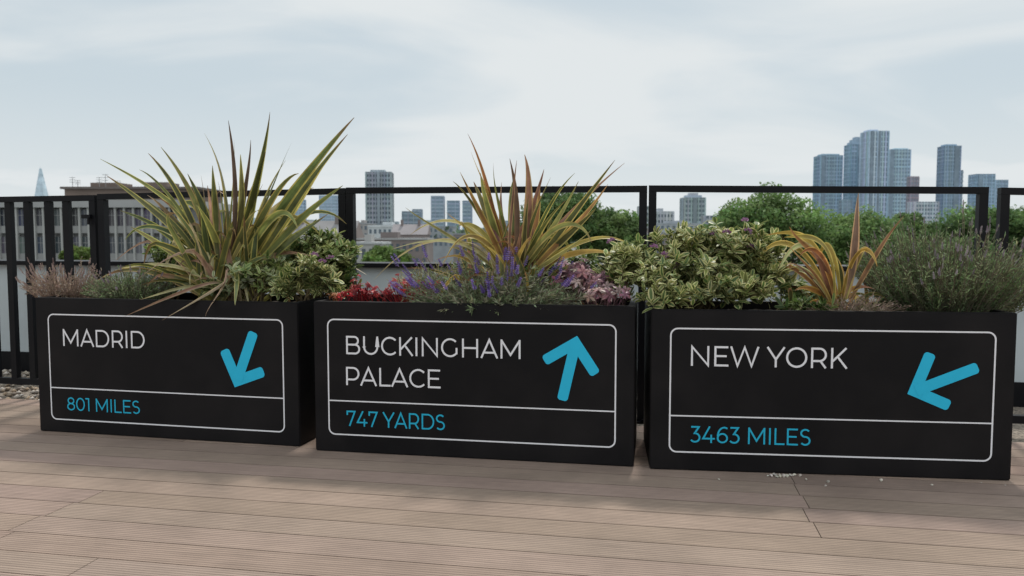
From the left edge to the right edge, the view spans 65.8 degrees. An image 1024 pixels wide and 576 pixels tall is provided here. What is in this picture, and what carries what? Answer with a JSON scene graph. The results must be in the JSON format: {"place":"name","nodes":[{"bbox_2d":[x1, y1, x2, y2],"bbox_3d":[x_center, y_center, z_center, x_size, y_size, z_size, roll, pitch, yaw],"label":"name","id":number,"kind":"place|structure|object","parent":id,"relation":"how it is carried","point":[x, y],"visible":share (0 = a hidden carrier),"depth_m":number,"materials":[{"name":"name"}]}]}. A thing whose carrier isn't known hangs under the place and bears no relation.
{"place":"outdoors","nodes":[
{"label":"outdoors","id":0,"kind":"place"},
{"bbox_2d":[35,168,47,195],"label":"pointed glass tower","id":1,"kind":"structure","parent":0,"point":[41,189],"depth_m":3169.05,"materials":[{"name":"glass"}]},
{"bbox_2d":[285,215,363,249],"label":"town house","id":2,"kind":"structure","parent":0,"point":[330,225],"depth_m":184.93,"materials":[{"name":"grey concrete"}]},
{"bbox_2d":[319,195,337,220],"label":"glass tower","id":3,"kind":"structure","parent":0,"point":[330,204],"depth_m":1692.13,"materials":[{"name":"blue glass"}]},
{"bbox_2d":[360,220,376,237],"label":"town house","id":4,"kind":"structure","parent":0,"point":[364,224],"depth_m":329.16,"materials":[{"name":"grey concrete"}]},
{"bbox_2d":[356,235,390,261],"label":"town house","id":5,"kind":"structure","parent":0,"point":[369,243],"depth_m":139.86,"materials":[{"name":"grey concrete"}]},
{"bbox_2d":[367,222,394,237],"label":"town house","id":6,"kind":"structure","parent":0,"point":[375,230],"depth_m":299.18,"materials":[{"name":"grey concrete"}]},
{"bbox_2d":[356,232,433,261],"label":"town house","id":7,"kind":"structure","parent":0,"point":[395,239],"depth_m":169.81,"materials":[{"name":"grey concrete"}]},
{"bbox_2d":[391,220,430,237],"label":"town house","id":8,"kind":"structure","parent":0,"point":[405,230],"depth_m":216.47,"materials":[{"name":"grey"}]},
{"bbox_2d":[402,211,420,223],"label":"apartment block","id":9,"kind":"structure","parent":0,"point":[408,217],"depth_m":896.44,"materials":[{"name":"grey glass"}]},
{"bbox_2d":[412,209,422,223],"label":"glass tower","id":10,"kind":"structure","parent":0,"point":[421,210],"depth_m":1095.23,"materials":[{"name":"blue glass"}]},
{"bbox_2d":[431,196,444,225],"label":"glass tower","id":11,"kind":"structure","parent":0,"point":[437,207],"depth_m":1294.17,"materials":[{"name":"blue glass"}]},
{"bbox_2d":[423,223,456,261],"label":"town house","id":12,"kind":"structure","parent":0,"point":[441,249],"depth_m":359.57,"materials":[{"name":"grey concrete"}]},
{"bbox_2d":[447,201,459,229],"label":"glass tower","id":13,"kind":"structure","parent":0,"point":[453,209],"depth_m":1294.29,"materials":[{"name":"blue glass"}]},
{"bbox_2d":[462,201,472,229],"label":"glass tower","id":14,"kind":"structure","parent":0,"point":[467,214],"depth_m":1244.59,"materials":[{"name":"blue glass"}]},
{"bbox_2d":[453,229,486,261],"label":"town house","id":15,"kind":"structure","parent":0,"point":[456,236],"depth_m":229.71,"materials":[{"name":"grey concrete"}]},
{"bbox_2d":[0,0,1023,229],"label":"sky","id":16,"kind":"structure","parent":0,"point":[672,92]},
{"bbox_2d":[647,228,672,256],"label":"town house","id":17,"kind":"structure","parent":0,"point":[663,243],"depth_m":209.66,"materials":[{"name":"grey concrete"}]},
{"bbox_2d":[647,221,708,232],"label":"town house","id":18,"kind":"structure","parent":0,"point":[672,225],"depth_m":378.85,"materials":[{"name":"grey concrete"}]},
{"bbox_2d":[434,225,947,242],"bbox_3d":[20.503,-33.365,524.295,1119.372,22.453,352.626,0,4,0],"label":"distant woodland","id":19,"kind":"object","parent":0,"point":[457,230],"depth_m":357.45,"materials":[{"name":"green plant"}]},
{"bbox_2d":[679,193,705,222],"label":"concrete tower","id":20,"kind":"structure","parent":0,"point":[692,207],"depth_m":696.59,"materials":[{"name":"grey concrete"}]},
{"bbox_2d":[556,246,1023,265],"bbox_3d":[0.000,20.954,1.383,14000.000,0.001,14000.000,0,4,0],"label":"ground","id":21,"kind":"structure","parent":0,"point":[601,258],"depth_m":732.15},
{"bbox_2d":[58,245,89,259],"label":"leafy tree","id":22,"kind":"object","parent":21,"relation":"on","point":[79,252],"visible":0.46,"depth_m":78.93,"materials":[{"name":"green plant"}]},
{"bbox_2d":[0,174,232,259],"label":"office building","id":23,"kind":"structure","parent":21,"relation":"on","point":[121,223],"depth_m":104.00,"materials":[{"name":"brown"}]},
{"bbox_2d":[0,209,4,225],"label":"window","id":24,"kind":"structure","parent":23,"relation":"in","point":[2,213],"depth_m":103.96,"materials":[{"name":"grey glass"}]},
{"bbox_2d":[1,237,5,252],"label":"window","id":25,"kind":"structure","parent":23,"relation":"in","point":[3,238],"depth_m":104.19,"materials":[{"name":"grey glass"}]},
{"bbox_2d":[18,209,23,225],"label":"window","id":26,"kind":"structure","parent":23,"relation":"in","point":[20,211],"depth_m":103.96,"materials":[{"name":"grey glass"}]},
{"bbox_2d":[19,237,24,252],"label":"window","id":27,"kind":"structure","parent":23,"relation":"in","point":[22,245],"depth_m":104.21,"materials":[{"name":"grey glass"}]},
{"bbox_2d":[36,209,41,225],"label":"window","id":28,"kind":"structure","parent":23,"relation":"in","point":[38,211],"depth_m":103.96,"materials":[{"name":"grey glass"}]},
{"bbox_2d":[37,237,42,252],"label":"window","id":29,"kind":"structure","parent":23,"relation":"in","point":[39,239],"depth_m":104.19,"materials":[{"name":"grey glass"}]},
{"bbox_2d":[54,209,59,225],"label":"window","id":30,"kind":"structure","parent":23,"relation":"in","point":[56,211],"depth_m":103.96,"materials":[{"name":"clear glass"}]},
{"bbox_2d":[55,237,60,252],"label":"window","id":31,"kind":"structure","parent":23,"relation":"in","point":[57,239],"depth_m":104.19,"materials":[{"name":"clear glass"}]},
{"bbox_2d":[72,209,77,225],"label":"window","id":32,"kind":"structure","parent":23,"relation":"in","point":[74,211],"depth_m":103.96,"materials":[{"name":"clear glass"}]},
{"bbox_2d":[73,237,78,246],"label":"window","id":33,"kind":"structure","parent":23,"relation":"in","point":[75,239],"depth_m":104.16,"materials":[{"name":"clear glass"}]},
{"bbox_2d":[81,209,86,225],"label":"window","id":34,"kind":"structure","parent":23,"relation":"in","point":[83,211],"depth_m":103.93,"materials":[{"name":"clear glass"}]},
{"bbox_2d":[82,237,87,247],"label":"window","id":35,"kind":"structure","parent":23,"relation":"in","point":[84,239],"depth_m":104.16,"materials":[{"name":"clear glass"}]},
{"bbox_2d":[109,209,113,225],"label":"window","id":36,"kind":"structure","parent":23,"relation":"in","point":[111,211],"depth_m":103.96,"materials":[{"name":"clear glass"}]},
{"bbox_2d":[110,237,114,252],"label":"window","id":37,"kind":"structure","parent":23,"relation":"in","point":[112,239],"depth_m":104.19,"materials":[{"name":"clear glass"}]},
{"bbox_2d":[117,209,122,225],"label":"window","id":38,"kind":"structure","parent":23,"relation":"in","point":[119,213],"depth_m":103.96,"materials":[{"name":"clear glass"}]},
{"bbox_2d":[118,237,123,252],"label":"window","id":39,"kind":"structure","parent":23,"relation":"in","point":[120,239],"depth_m":104.19,"materials":[{"name":"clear glass"}]},
{"bbox_2d":[126,209,131,225],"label":"window","id":40,"kind":"structure","parent":23,"relation":"in","point":[128,217],"depth_m":103.97,"materials":[{"name":"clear glass"}]},
{"bbox_2d":[127,237,132,252],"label":"window","id":41,"kind":"structure","parent":23,"relation":"in","point":[129,239],"depth_m":104.19,"materials":[{"name":"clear glass"}]},
{"bbox_2d":[135,209,140,225],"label":"window","id":42,"kind":"structure","parent":23,"relation":"in","point":[137,211],"depth_m":103.93,"materials":[{"name":"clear glass"}]},
{"bbox_2d":[136,237,141,252],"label":"window","id":43,"kind":"structure","parent":23,"relation":"in","point":[138,239],"depth_m":104.19,"materials":[{"name":"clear glass"}]},
{"bbox_2d":[144,209,149,224],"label":"window","id":44,"kind":"structure","parent":23,"relation":"in","point":[146,212],"depth_m":103.93,"materials":[{"name":"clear glass"}]},
{"bbox_2d":[153,215,158,224],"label":"window","id":45,"kind":"structure","parent":23,"relation":"in","point":[155,220],"depth_m":103.99,"materials":[{"name":"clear glass"}]},
{"bbox_2d":[163,237,168,243],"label":"window","id":46,"kind":"structure","parent":23,"relation":"in","point":[165,239],"depth_m":104.16,"materials":[{"name":"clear glass"}]},
{"bbox_2d":[295,200,306,220],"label":"glass tower","id":47,"kind":"structure","parent":21,"relation":"on","point":[301,209],"depth_m":1693.00,"materials":[{"name":"blue glass"}]},
{"bbox_2d":[365,170,393,224],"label":"concrete tower","id":48,"kind":"structure","parent":21,"relation":"on","point":[379,209],"depth_m":616.42,"materials":[{"name":"grey concrete"}]},
{"bbox_2d":[360,245,414,261],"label":"leafy tree","id":49,"kind":"object","parent":21,"relation":"on","point":[378,253],"visible":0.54,"depth_m":93.23,"materials":[{"name":"green plant"}]},
{"bbox_2d":[520,193,603,261],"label":"leafy tree","id":50,"kind":"object","parent":21,"relation":"on","point":[588,225],"visible":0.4,"depth_m":72.75,"materials":[{"name":"green plant"}]},
{"bbox_2d":[253,218,890,229],"bbox_3d":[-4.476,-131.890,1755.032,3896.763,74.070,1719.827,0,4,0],"label":"distant rooftops","id":51,"kind":"object","parent":21,"relation":"on","point":[429,221],"depth_m":1874.96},
{"bbox_2d":[575,206,647,262],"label":"leafy tree","id":52,"kind":"object","parent":21,"relation":"on","point":[623,226],"visible":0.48,"depth_m":77.53,"materials":[{"name":"green plant"}]},
{"bbox_2d":[637,206,648,222],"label":"apartment block","id":53,"kind":"structure","parent":21,"relation":"on","point":[647,211],"depth_m":518.23,"materials":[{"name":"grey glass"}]},
{"bbox_2d":[656,208,673,222],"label":"apartment block","id":54,"kind":"structure","parent":21,"relation":"on","point":[662,216],"depth_m":557.34,"materials":[{"name":"grey concrete"}]},
{"bbox_2d":[701,215,716,222],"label":"apartment block","id":55,"kind":"structure","parent":21,"relation":"on","point":[704,218],"depth_m":597.64,"materials":[{"name":"grey concrete"}]},
{"bbox_2d":[703,208,726,239],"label":"leafy tree","id":56,"kind":"object","parent":21,"relation":"on","point":[710,224],"visible":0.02,"depth_m":88.86,"materials":[{"name":"green plant"}]},
{"bbox_2d":[714,181,842,263],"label":"leafy tree","id":57,"kind":"object","parent":21,"relation":"on","point":[780,212],"visible":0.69,"depth_m":67.41,"materials":[{"name":"green plant"}]},
{"bbox_2d":[796,204,921,264],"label":"leafy tree","id":58,"kind":"object","parent":21,"relation":"on","point":[869,223],"visible":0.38,"depth_m":81.65,"materials":[{"name":"green plant"}]},
{"bbox_2d":[887,148,910,217],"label":"glass tower","id":59,"kind":"structure","parent":21,"relation":"on","point":[899,166],"depth_m":1468.98,"materials":[{"name":"blue glass"}]},
{"bbox_2d":[887,211,939,256],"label":"leafy tree","id":60,"kind":"object","parent":21,"relation":"on","point":[919,220],"visible":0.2,"depth_m":97.29,"materials":[{"name":"green plant"}]},
{"bbox_2d":[929,202,1023,264],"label":"leafy tree","id":61,"kind":"object","parent":21,"relation":"on","point":[1016,223],"visible":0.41,"depth_m":63.72,"materials":[{"name":"green plant"}]},
{"bbox_2d":[967,174,995,213],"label":"glass tower","id":62,"kind":"structure","parent":21,"relation":"on","point":[981,180],"depth_m":1590.97,"materials":[{"name":"blue glass"}]},
{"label":"roof slab","id":63,"kind":"structure","parent":21,"relation":"on","visible":0},
{"bbox_2d":[0,398,1023,575],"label":"deck","id":64,"kind":"structure","parent":63,"relation":"on","point":[80,504],"depth_m":2.84,"materials":[{"name":"brown wood"}]},
{"bbox_2d":[35,292,327,445],"bbox_3d":[-1.661,0.384,4.132,1.452,0.685,0.502,1,4,12],"label":"sign planter","id":65,"kind":"object","parent":64,"relation":"on","point":[232,371],"visible":0.91,"depth_m":3.87,"materials":[{"name":"metal"}]},
{"bbox_2d":[15,256,105,297],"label":"lavender bush","id":66,"kind":"object","parent":65,"relation":"on","point":[73,288],"visible":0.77,"depth_m":4.17,"materials":[{"name":"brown plant"}]},
{"bbox_2d":[79,265,180,298],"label":"lavender bush","id":67,"kind":"object","parent":65,"relation":"on","point":[128,287],"visible":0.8,"depth_m":4.08,"materials":[{"name":"green plant"}]},
{"bbox_2d":[142,238,194,299],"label":"green shrub","id":68,"kind":"object","parent":65,"relation":"on","point":[157,251],"visible":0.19,"depth_m":4.29,"materials":[{"name":"green plant"}]},
{"bbox_2d":[98,114,366,319],"bbox_3d":[-1.453,-0.349,4.062,1.495,1.075,0.796,0,4,0],"label":"spiky flax plant","id":69,"kind":"object","parent":65,"relation":"in","point":[208,244],"visible":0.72,"depth_m":4.08,"materials":[{"name":"green plant"}]},
{"bbox_2d":[196,250,295,301],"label":"leafy shrub","id":70,"kind":"object","parent":65,"relation":"on","point":[272,268],"visible":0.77,"depth_m":3.93,"materials":[{"name":"green plant"}]},
{"bbox_2d":[268,250,347,301],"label":"variegated shrub","id":71,"kind":"object","parent":65,"relation":"on","point":[316,278],"visible":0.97,"depth_m":3.84,"materials":[{"name":"green plant"}]},
{"bbox_2d":[279,219,363,299],"bbox_3d":[-0.999,-0.125,4.072,0.498,0.460,0.256,1,4,14],"label":"green shrub","id":72,"kind":"object","parent":65,"relation":"on","point":[340,250],"visible":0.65,"depth_m":4.03,"materials":[{"name":"green plant"}]},
{"bbox_2d":[314,294,637,465],"bbox_3d":[-0.149,0.401,3.782,1.466,0.697,0.502,1,4,10],"label":"sign planter","id":73,"kind":"object","parent":64,"relation":"on","point":[540,383],"visible":0.97,"depth_m":3.53,"materials":[{"name":"metal"}]},
{"bbox_2d":[328,293,338,300],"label":"bronze leaf plant","id":74,"kind":"object","parent":73,"relation":"in","point":[333,296],"visible":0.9,"depth_m":3.75,"materials":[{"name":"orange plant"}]},
{"bbox_2d":[331,274,392,301],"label":"red leaf plant","id":75,"kind":"object","parent":73,"relation":"in","point":[361,292],"visible":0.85,"depth_m":3.79,"materials":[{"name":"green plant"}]},
{"bbox_2d":[370,273,438,301],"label":"red leaf plant","id":76,"kind":"object","parent":73,"relation":"in","point":[387,290],"visible":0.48,"depth_m":3.75,"materials":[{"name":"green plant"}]},
{"bbox_2d":[388,257,468,301],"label":"flowering plant","id":77,"kind":"object","parent":73,"relation":"on","point":[449,288],"visible":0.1,"depth_m":3.89,"materials":[{"name":"green plant"}]},
{"bbox_2d":[390,241,593,303],"bbox_3d":[-0.077,-0.051,3.711,0.917,0.346,0.502,1,4,20],"label":"lavender bush","id":78,"kind":"object","parent":73,"relation":"on","point":[465,285],"visible":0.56,"depth_m":3.65,"materials":[{"name":"purple plant"}]},
{"bbox_2d":[389,268,603,315],"bbox_3d":[-0.086,0.014,3.579,0.995,0.240,0.275,1,4,11],"label":"lavender bush","id":79,"kind":"object","parent":73,"relation":"on","point":[569,300],"visible":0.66,"depth_m":3.55,"materials":[{"name":"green plant"}]},
{"bbox_2d":[385,135,627,303],"bbox_3d":[-0.024,-0.259,3.782,1.128,0.976,0.730,-2,4,-22],"label":"spiky flax plant","id":80,"kind":"object","parent":73,"relation":"in","point":[529,238],"visible":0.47,"depth_m":3.78,"materials":[{"name":"green plant"}]},
{"bbox_2d":[448,246,599,291],"bbox_3d":[0.055,-0.046,3.883,0.769,0.328,0.248,1,4,12],"label":"green shrub","id":81,"kind":"object","parent":73,"relation":"on","point":[589,257],"visible":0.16,"depth_m":3.84,"materials":[{"name":"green plant"}]},
{"bbox_2d":[550,258,631,306],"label":"heuchera plant","id":82,"kind":"object","parent":73,"relation":"in","point":[607,291],"visible":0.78,"depth_m":3.57,"materials":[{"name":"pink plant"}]},
{"bbox_2d":[644,300,1016,479],"bbox_3d":[1.342,0.422,3.541,1.456,0.687,0.502,0,4,6],"label":"sign planter","id":83,"kind":"object","parent":64,"relation":"on","point":[755,387],"visible":1,"depth_m":3.29,"materials":[{"name":"metal"}]},
{"bbox_2d":[592,217,804,312],"bbox_3d":[0.831,-0.089,3.549,0.948,0.459,0.513,0,4,0],"label":"variegated shrub","id":84,"kind":"object","parent":83,"relation":"on","point":[684,265],"visible":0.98,"depth_m":3.51,"materials":[{"name":"green plant"}]},
{"bbox_2d":[774,275,837,310],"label":"leafy shrub","id":85,"kind":"object","parent":83,"relation":"on","point":[799,299],"visible":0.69,"depth_m":3.39,"materials":[{"name":"green plant"}]},
{"bbox_2d":[757,193,903,309],"bbox_3d":[1.486,-0.048,3.555,0.870,0.741,0.459,0,4,0],"label":"spiky flax plant","id":86,"kind":"object","parent":83,"relation":"in","point":[822,281],"visible":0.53,"depth_m":3.43,"materials":[{"name":"orange plant"}]},
{"bbox_2d":[785,290,913,310],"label":"dry twig plant","id":87,"kind":"object","parent":83,"relation":"on","point":[850,306],"visible":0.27,"depth_m":3.37,"materials":[{"name":"brown plant"}]},
{"bbox_2d":[844,200,1023,314],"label":"rosemary bush","id":88,"kind":"object","parent":83,"relation":"on","point":[935,278],"visible":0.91,"depth_m":3.36,"materials":[{"name":"green plant"}]},
{"bbox_2d":[719,473,981,486],"bbox_3d":[1.411,0.784,3.241,1.135,0.015,0.168,0,4,0],"label":"debris","id":89,"kind":"object","parent":64,"relation":"on","point":[793,474],"visible":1,"depth_m":3.29,"materials":[{"name":"brown"}]},
{"bbox_2d":[0,259,1023,406],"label":"parapet wall","id":90,"kind":"structure","parent":63,"relation":"on","point":[379,275],"depth_m":5.58,"materials":[{"name":"paint"}]},
{"bbox_2d":[0,371,1023,441],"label":"gravel bed","id":91,"kind":"object","parent":63,"relation":"on","point":[1017,432],"depth_m":4.71,"materials":[{"name":"grey gravel"}]},
{"bbox_2d":[0,369,38,399],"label":"gravel","id":92,"kind":"structure","parent":91,"relation":"on","point":[22,388],"depth_m":5.24,"materials":[{"name":"grey gravel"}]},
{"bbox_2d":[0,195,99,384],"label":"railing panel","id":93,"kind":"object","parent":91,"relation":"on","point":[92,223],"visible":0.49,"depth_m":5.03,"materials":[{"name":"black metal"}]},
{"bbox_2d":[97,188,346,295],"bbox_3d":[-1.765,0.060,4.816,1.682,1.307,0.120,1,4,10],"label":"railing panel","id":94,"kind":"object","parent":91,"relation":"on","point":[104,233],"visible":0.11,"depth_m":4.87,"materials":[{"name":"black metal"}]},
{"bbox_2d":[346,186,646,423],"bbox_3d":[-0.113,0.078,4.511,1.786,1.310,0.120,1,4,10],"label":"railing panel","id":95,"kind":"object","parent":91,"relation":"on","point":[351,192],"visible":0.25,"depth_m":4.38,"materials":[{"name":"black metal"}]},
{"bbox_2d":[640,185,988,423],"bbox_3d":[1.574,0.103,4.199,1.746,1.302,0.120,1,4,10],"label":"railing panel","id":96,"kind":"object","parent":91,"relation":"on","point":[981,207],"visible":0.27,"depth_m":4.11,"materials":[{"name":"black metal"}]},
{"bbox_2d":[995,187,1023,423],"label":"railing panel","id":97,"kind":"object","parent":91,"relation":"on","point":[1003,206],"visible":0.13,"depth_m":3.98,"materials":[{"name":"black metal"}]},
{"bbox_2d":[812,154,842,219],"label":"glass tower","id":98,"kind":"structure","parent":0,"point":[827,169],"depth_m":1490.30,"materials":[{"name":"blue glass"}]},
{"bbox_2d":[838,199,851,217],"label":"apartment block","id":99,"kind":"structure","parent":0,"point":[844,206],"depth_m":1294.04,"materials":[{"name":"blue glass"}]},
{"bbox_2d":[843,137,859,212],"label":"glass tower","id":100,"kind":"structure","parent":0,"point":[851,162],"depth_m":1550.74,"materials":[{"name":"blue glass"}]},
{"bbox_2d":[859,130,889,217],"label":"glass tower","id":101,"kind":"structure","parent":0,"point":[874,160],"depth_m":1429.83,"materials":[{"name":"blue glass"}]},
{"bbox_2d":[905,176,919,212],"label":"glass tower","id":102,"kind":"structure","parent":0,"point":[912,181],"depth_m":1342.36,"materials":[{"name":"grey glass"}]},
{"bbox_2d":[907,202,938,223],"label":"low-rise apartment building","id":103,"kind":"structure","parent":0,"point":[929,211],"depth_m":995.56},
{"bbox_2d":[935,144,963,223],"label":"glass tower","id":104,"kind":"structure","parent":0,"point":[949,172],"depth_m":1490.95,"materials":[{"name":"blue glass"}]},
{"bbox_2d":[994,180,1008,207],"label":"glass tower","id":105,"kind":"structure","parent":0,"point":[1000,183],"depth_m":1629.40,"materials":[{"name":"blue glass"}]}
]}

